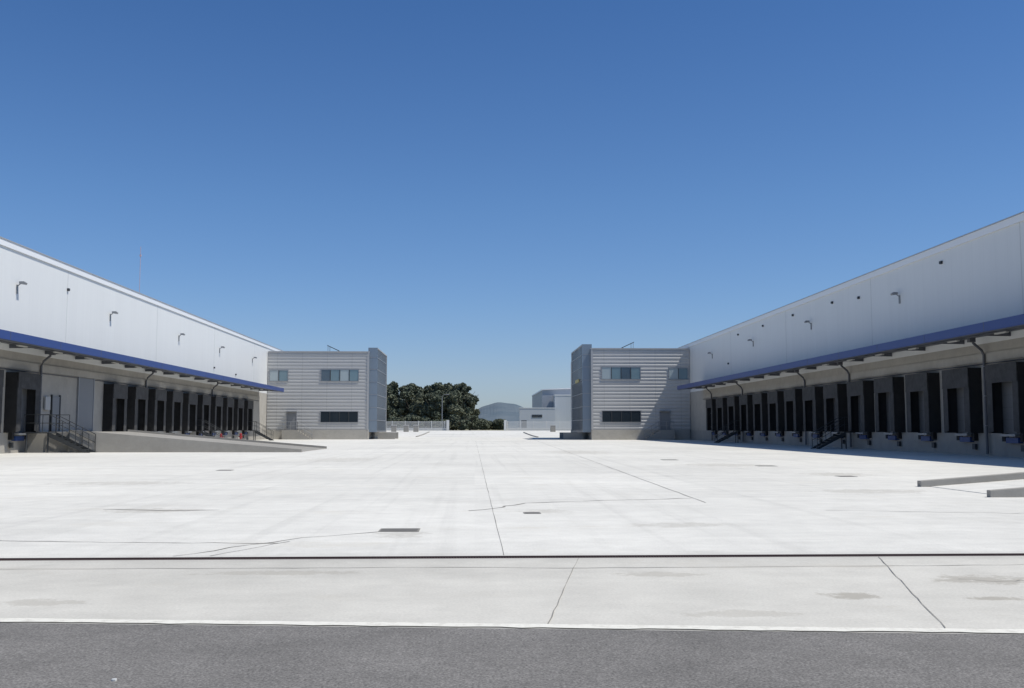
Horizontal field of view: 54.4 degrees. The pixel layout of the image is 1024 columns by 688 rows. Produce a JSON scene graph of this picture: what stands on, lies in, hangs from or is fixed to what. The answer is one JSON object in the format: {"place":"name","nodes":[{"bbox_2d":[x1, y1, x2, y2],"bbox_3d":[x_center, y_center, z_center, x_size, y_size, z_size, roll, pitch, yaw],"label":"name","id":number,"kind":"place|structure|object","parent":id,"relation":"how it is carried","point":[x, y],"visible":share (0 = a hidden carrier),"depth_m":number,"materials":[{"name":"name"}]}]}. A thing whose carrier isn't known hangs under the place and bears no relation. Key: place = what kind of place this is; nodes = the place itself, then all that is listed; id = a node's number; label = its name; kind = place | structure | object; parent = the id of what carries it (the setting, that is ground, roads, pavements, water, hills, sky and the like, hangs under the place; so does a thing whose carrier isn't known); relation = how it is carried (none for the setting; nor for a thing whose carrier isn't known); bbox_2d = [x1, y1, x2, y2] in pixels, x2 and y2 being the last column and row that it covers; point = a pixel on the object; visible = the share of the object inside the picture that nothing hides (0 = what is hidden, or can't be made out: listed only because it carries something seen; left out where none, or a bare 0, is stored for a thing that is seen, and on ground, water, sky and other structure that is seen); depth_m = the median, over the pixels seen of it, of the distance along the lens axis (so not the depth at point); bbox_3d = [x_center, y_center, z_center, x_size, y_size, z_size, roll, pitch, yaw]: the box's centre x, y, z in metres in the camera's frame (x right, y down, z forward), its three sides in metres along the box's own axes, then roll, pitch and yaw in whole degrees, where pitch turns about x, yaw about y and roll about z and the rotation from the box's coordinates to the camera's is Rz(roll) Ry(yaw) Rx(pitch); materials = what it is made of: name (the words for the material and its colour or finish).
{"place":"outdoors","nodes":[
{"label":"outdoors","id":0,"kind":"place"},
{"bbox_2d":[449,429,503,430],"bbox_3d":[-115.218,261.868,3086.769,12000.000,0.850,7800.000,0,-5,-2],"label":"ground","id":1,"kind":"structure","parent":0,"point":[476,430],"depth_m":256.56,"materials":[{"name":"grey concrete"}]},
{"bbox_2d":[386,421,445,430],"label":"boundary fence","id":2,"kind":"object","parent":1,"relation":"on","point":[423,428],"visible":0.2,"depth_m":228.13,"materials":[{"name":"white metal"}]},
{"bbox_2d":[386,381,480,429],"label":"tree line","id":3,"kind":"object","parent":1,"relation":"on","point":[427,401],"visible":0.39,"depth_m":286.39,"materials":[{"name":"green plant"}]},
{"bbox_2d":[386,414,504,429],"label":"shrub belt","id":4,"kind":"object","parent":1,"relation":"on","point":[456,423],"visible":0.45,"depth_m":269.07,"materials":[{"name":"green plant"}]},
{"bbox_2d":[0,553,1023,560],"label":"drain channel","id":5,"kind":"object","parent":1,"relation":"on","point":[549,556],"visible":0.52,"depth_m":10.88,"materials":[{"name":"black metal"}]},
{"bbox_2d":[518,408,554,427],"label":"annex","id":6,"kind":"object","parent":1,"relation":"on","point":[536,415],"visible":0.77,"depth_m":384.62,"materials":[{"name":"white metal"}]},
{"bbox_2d":[507,421,570,430],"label":"boundary fence","id":7,"kind":"object","parent":1,"relation":"on","point":[546,428],"visible":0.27,"depth_m":229.12,"materials":[{"name":"white metal"}]},
{"bbox_2d":[532,388,570,427],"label":"front hall","id":8,"kind":"structure","parent":1,"relation":"on","point":[562,405],"depth_m":392.31,"materials":[{"name":"white metal"}]},
{"bbox_2d":[532,389,570,407],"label":"hall","id":9,"kind":"structure","parent":1,"relation":"on","point":[543,399],"depth_m":400.75,"materials":[{"name":"grey metal"}]},
{"bbox_2d":[478,402,523,427],"bbox_3d":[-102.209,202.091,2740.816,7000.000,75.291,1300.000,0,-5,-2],"label":"hills","id":10,"kind":"structure","parent":0,"point":[509,412],"depth_m":2417.29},
{"bbox_2d":[0,431,1023,557],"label":"concrete yard","id":11,"kind":"structure","parent":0,"point":[432,486],"depth_m":19.06,"materials":[{"name":"grey concrete"}]},
{"bbox_2d":[23,414,95,452],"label":"metal staircase","id":12,"kind":"structure","parent":11,"relation":"on","point":[58,437],"depth_m":56.65,"materials":[{"name":"grey metal"}]},
{"bbox_2d":[0,236,283,453],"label":"warehouse","id":13,"kind":"structure","parent":11,"relation":"on","point":[89,351],"depth_m":69.73,"materials":[{"name":"metal"}]},
{"bbox_2d":[44,377,94,430],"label":"service doors","id":14,"kind":"structure","parent":13,"relation":"in","point":[85,387],"depth_m":65.60,"materials":[{"name":"grey metal"}]},
{"bbox_2d":[139,247,141,292],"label":"roof mast","id":15,"kind":"object","parent":13,"relation":"on","point":[140,264],"visible":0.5,"depth_m":80.27,"materials":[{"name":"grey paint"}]},
{"bbox_2d":[27,430,326,451],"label":"loading ramp","id":16,"kind":"structure","parent":11,"relation":"on","point":[137,441],"depth_m":57.82,"materials":[{"name":"concrete"}]},
{"bbox_2d":[192,420,224,436],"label":"metal staircase","id":17,"kind":"structure","parent":11,"relation":"on","point":[205,433],"depth_m":91.11,"materials":[{"name":"grey metal"}]},
{"bbox_2d":[248,421,272,440],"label":"metal staircase","id":18,"kind":"structure","parent":11,"relation":"on","point":[260,434],"depth_m":113.10,"materials":[{"name":"grey metal"}]},
{"bbox_2d":[282,422,311,439],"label":"entrance steps","id":19,"kind":"structure","parent":11,"relation":"on","point":[297,434],"depth_m":122.90,"materials":[{"name":"concrete"}]},
{"bbox_2d":[267,430,377,438],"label":"plinth","id":20,"kind":"structure","parent":11,"relation":"on","point":[338,434],"depth_m":124.29,"materials":[{"name":"grey concrete"}]},
{"bbox_2d":[266,352,366,429],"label":"walls","id":21,"kind":"structure","parent":20,"relation":"on","point":[308,395],"depth_m":124.73,"materials":[{"name":"silver metal"}]},
{"bbox_2d":[269,369,358,429],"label":"windows and door","id":22,"kind":"structure","parent":21,"relation":"attached to","point":[349,375],"depth_m":124.60,"materials":[{"name":"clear glass"}]},
{"bbox_2d":[268,351,369,429],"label":"parapet","id":23,"kind":"structure","parent":20,"relation":"on","point":[368,352],"depth_m":124.96,"materials":[{"name":"silver metal"}]},
{"bbox_2d":[368,348,386,431],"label":"curtain wall","id":24,"kind":"structure","parent":20,"relation":"on","point":[377,388],"depth_m":126.77,"materials":[{"name":"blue glass"}]},
{"bbox_2d":[378,432,397,438],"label":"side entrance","id":25,"kind":"object","parent":11,"relation":"on","point":[387,435],"visible":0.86,"depth_m":127.17,"materials":[{"name":"concrete"}]},
{"bbox_2d":[378,528,419,531],"bbox_3d":[-1.546,2.572,13.684,0.550,0.039,0.420,0,-5,-2],"label":"manhole cover","id":26,"kind":"object","parent":11,"relation":"on","point":[399,529],"visible":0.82,"depth_m":13.60,"materials":[{"name":"grey metal"}]},
{"bbox_2d":[391,425,555,431],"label":"utility cabinets","id":27,"kind":"object","parent":11,"relation":"on","point":[416,428],"visible":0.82,"depth_m":202.68,"materials":[{"name":"metal"}]},
{"bbox_2d":[446,420,506,430],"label":"gate pillars","id":28,"kind":"structure","parent":11,"relation":"on","point":[447,425],"depth_m":228.29,"materials":[{"name":"grey paint"}]},
{"bbox_2d":[416,432,538,436],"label":"kerb","id":29,"kind":"structure","parent":11,"relation":"on","point":[523,432],"depth_m":171.47,"materials":[{"name":"concrete"}]},
{"bbox_2d":[0,439,1019,627],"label":"slab joints and cracks","id":30,"kind":"object","parent":11,"relation":"on","point":[525,567],"visible":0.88,"depth_m":11.21,"materials":[{"name":"grey concrete"}]},
{"bbox_2d":[523,512,540,513],"bbox_3d":[0.332,2.805,16.446,0.280,0.039,0.300,0,-5,-2],"label":"manhole cover","id":31,"kind":"object","parent":11,"relation":"on","point":[531,512],"visible":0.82,"depth_m":16.39,"materials":[{"name":"grey metal"}]},
{"bbox_2d":[560,432,581,439],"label":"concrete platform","id":32,"kind":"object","parent":11,"relation":"on","point":[570,436],"visible":0.93,"depth_m":121.85,"materials":[{"name":"concrete"}]},
{"bbox_2d":[571,430,689,439],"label":"plinth","id":33,"kind":"structure","parent":11,"relation":"on","point":[624,435],"depth_m":119.46,"materials":[{"name":"grey concrete"}]},
{"bbox_2d":[571,344,591,431],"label":"curtain wall","id":34,"kind":"structure","parent":33,"relation":"on","point":[581,388],"depth_m":121.80,"materials":[{"name":"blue glass"}]},
{"bbox_2d":[571,349,690,429],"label":"walls","id":35,"kind":"structure","parent":33,"relation":"on","point":[652,393],"depth_m":120.01,"materials":[{"name":"silver metal"}]},
{"bbox_2d":[601,367,688,429],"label":"windows and door","id":36,"kind":"structure","parent":35,"relation":"attached to","point":[620,373],"depth_m":119.94,"materials":[{"name":"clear glass"}]},
{"bbox_2d":[590,348,688,429],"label":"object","id":37,"kind":"structure","parent":33,"relation":"on","point":[592,373],"depth_m":119.97,"materials":[{"name":"silver metal"}]},
{"bbox_2d":[642,421,674,439],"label":"entrance steps","id":38,"kind":"structure","parent":11,"relation":"on","point":[666,434],"depth_m":118.39,"materials":[{"name":"concrete"}]},
{"bbox_2d":[714,420,739,442],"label":"metal staircase","id":39,"kind":"structure","parent":11,"relation":"on","point":[727,436],"depth_m":95.06,"materials":[{"name":"grey metal"}]},
{"bbox_2d":[810,417,854,448],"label":"metal staircase","id":40,"kind":"structure","parent":11,"relation":"on","point":[835,437],"depth_m":67.36,"materials":[{"name":"grey metal"}]},
{"bbox_2d":[677,211,1023,457],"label":"warehouse","id":41,"kind":"structure","parent":11,"relation":"on","point":[922,351],"depth_m":61.16,"materials":[{"name":"metal"}]},
{"bbox_2d":[917,472,1023,496],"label":"loading ramp","id":42,"kind":"structure","parent":11,"relation":"on","point":[1004,485],"depth_m":23.56,"materials":[{"name":"concrete"}]},
{"bbox_2d":[0,556,1023,628],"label":"pavement","id":43,"kind":"structure","parent":0,"point":[866,592],"depth_m":8.56,"materials":[{"name":"concrete"}]},
{"bbox_2d":[0,623,1023,687],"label":"road","id":44,"kind":"structure","parent":0,"point":[46,655],"depth_m":6.07,"materials":[{"name":"grey asphalt"}]},
{"bbox_2d":[0,618,1023,633],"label":"road edge line","id":45,"kind":"object","parent":44,"relation":"on","point":[534,626],"visible":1,"depth_m":7.07,"materials":[{"name":"paint"}]},
{"bbox_2d":[0,0,1023,408],"label":"sky","id":46,"kind":"structure","parent":0,"point":[479,194],"materials":[{"name":"blue"}]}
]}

